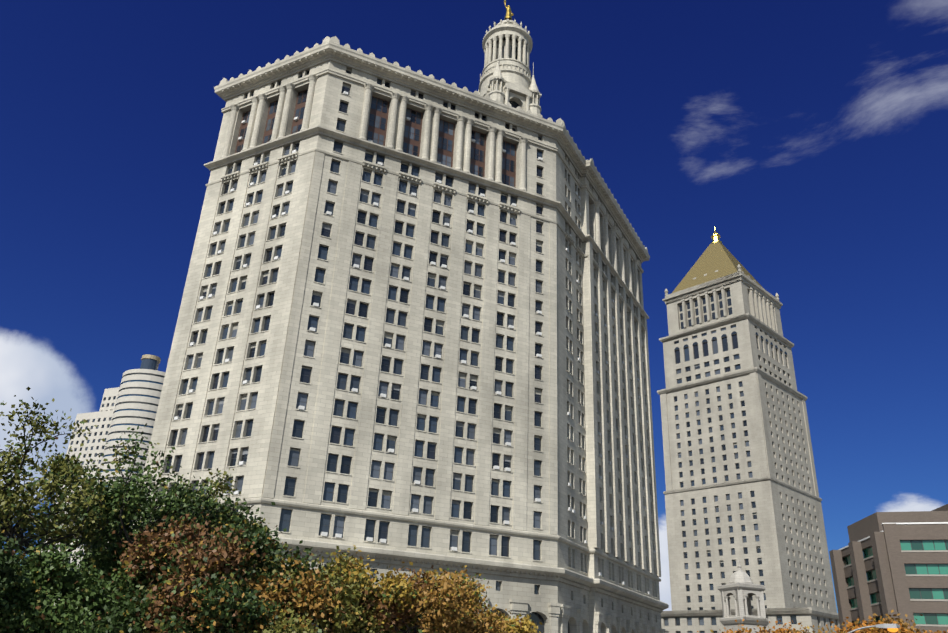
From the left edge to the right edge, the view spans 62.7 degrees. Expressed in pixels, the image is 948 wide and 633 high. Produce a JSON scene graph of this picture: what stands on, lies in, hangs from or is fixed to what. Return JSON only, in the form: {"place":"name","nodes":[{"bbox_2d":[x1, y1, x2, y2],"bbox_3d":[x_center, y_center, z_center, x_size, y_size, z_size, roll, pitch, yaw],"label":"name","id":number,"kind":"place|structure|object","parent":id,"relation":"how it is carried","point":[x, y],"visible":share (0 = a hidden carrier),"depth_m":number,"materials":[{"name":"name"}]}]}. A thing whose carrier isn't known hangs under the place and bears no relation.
{"place":"outdoors","nodes":[
{"label":"outdoors","id":0,"kind":"place"},
{"bbox_2d":[41,354,168,611],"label":"white tower","id":1,"kind":"structure","parent":0,"point":[132,401],"depth_m":382.05,"materials":[{"name":"grey concrete"}]},
{"bbox_2d":[133,36,668,632],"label":"municipal building","id":2,"kind":"structure","parent":0,"point":[411,320],"depth_m":121.88,"materials":[{"name":"beige stone"}]},
{"bbox_2d":[0,0,947,612],"label":"sky","id":3,"kind":"structure","parent":0,"point":[811,136],"materials":[{"name":"blue"}]},
{"bbox_2d":[478,19,541,115],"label":"cupola tower","id":4,"kind":"structure","parent":0,"point":[507,46],"depth_m":196.52,"materials":[{"name":"beige stone"}]},
{"bbox_2d":[504,0,513,19],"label":"civic fame statue","id":5,"kind":"object","parent":4,"relation":"on","point":[509,14],"visible":0.71,"depth_m":211.14,"materials":[{"name":"gold metal"}]},
{"bbox_2d":[717,558,770,632],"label":"church tower","id":6,"kind":"structure","parent":0,"point":[741,588],"depth_m":143.25,"materials":[{"name":"stone"}]},
{"bbox_2d":[657,230,839,632],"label":"courthouse tower","id":7,"kind":"structure","parent":0,"point":[740,477],"depth_m":275.05,"materials":[{"name":"beige stone"}]},
{"bbox_2d":[829,504,947,632],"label":"brown office block","id":8,"kind":"structure","parent":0,"point":[883,564],"depth_m":127.64,"materials":[{"name":"concrete"}]},
{"bbox_3d":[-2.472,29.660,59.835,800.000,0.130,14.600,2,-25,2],"label":"road","id":9,"kind":"structure","parent":0,"visible":0},
{"bbox_2d":[697,619,778,632],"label":"tree","id":10,"kind":"object","parent":9,"relation":"on","point":[764,630],"visible":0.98,"depth_m":68.85,"materials":[{"name":"orange plant"}]},
{"bbox_2d":[810,610,926,632],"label":"tree","id":11,"kind":"object","parent":9,"relation":"on","point":[904,628],"visible":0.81,"depth_m":63.24,"materials":[{"name":"orange plant"}]},
{"label":"ground","id":12,"kind":"structure","parent":0,"visible":0},
{"bbox_2d":[0,524,56,610],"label":"tree","id":13,"kind":"object","parent":12,"relation":"on","point":[7,566],"visible":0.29,"depth_m":24.81,"materials":[{"name":"green plant"}]},
{"bbox_2d":[0,538,169,632],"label":"tree","id":14,"kind":"object","parent":12,"relation":"on","point":[80,596],"visible":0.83,"depth_m":26.24,"materials":[{"name":"green plant"}]},
{"bbox_2d":[0,387,281,615],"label":"tree","id":15,"kind":"object","parent":12,"relation":"on","point":[66,471],"visible":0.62,"depth_m":32.30,"materials":[{"name":"green plant"}]},
{"bbox_2d":[65,467,291,601],"bbox_3d":[-14.348,12.364,36.441,10.409,10.859,9.014,16,-28,-27],"label":"tree","id":16,"kind":"object","parent":12,"relation":"on","point":[103,561],"visible":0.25,"depth_m":35.58,"materials":[{"name":"green plant"}]},
{"bbox_2d":[104,509,341,632],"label":"tree","id":17,"kind":"object","parent":12,"relation":"on","point":[186,553],"visible":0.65,"depth_m":28.06,"materials":[{"name":"brown plant"}]},
{"bbox_2d":[126,567,327,632],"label":"tree","id":18,"kind":"object","parent":12,"relation":"on","point":[227,604],"visible":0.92,"depth_m":24.87,"materials":[{"name":"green plant"}]},
{"bbox_2d":[237,545,423,632],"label":"tree","id":19,"kind":"object","parent":12,"relation":"on","point":[345,575],"visible":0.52,"depth_m":30.78,"materials":[{"name":"yellow plant"}]},
{"bbox_2d":[323,565,517,632],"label":"tree","id":20,"kind":"object","parent":12,"relation":"on","point":[452,604],"visible":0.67,"depth_m":32.10,"materials":[{"name":"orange plant"}]},
{"bbox_2d":[478,604,541,632],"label":"tree","id":21,"kind":"object","parent":12,"relation":"on","point":[524,624],"visible":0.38,"depth_m":35.07,"materials":[{"name":"yellow plant"}]},
{"bbox_2d":[757,620,823,632],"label":"tree","id":22,"kind":"object","parent":12,"relation":"on","point":[785,630],"visible":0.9,"depth_m":69.19,"materials":[{"name":"orange plant"}]},
{"bbox_2d":[848,624,899,632],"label":"street lamp","id":23,"kind":"object","parent":12,"relation":"on","point":[892,627],"visible":1,"depth_m":42.38,"materials":[{"name":"grey metal"}]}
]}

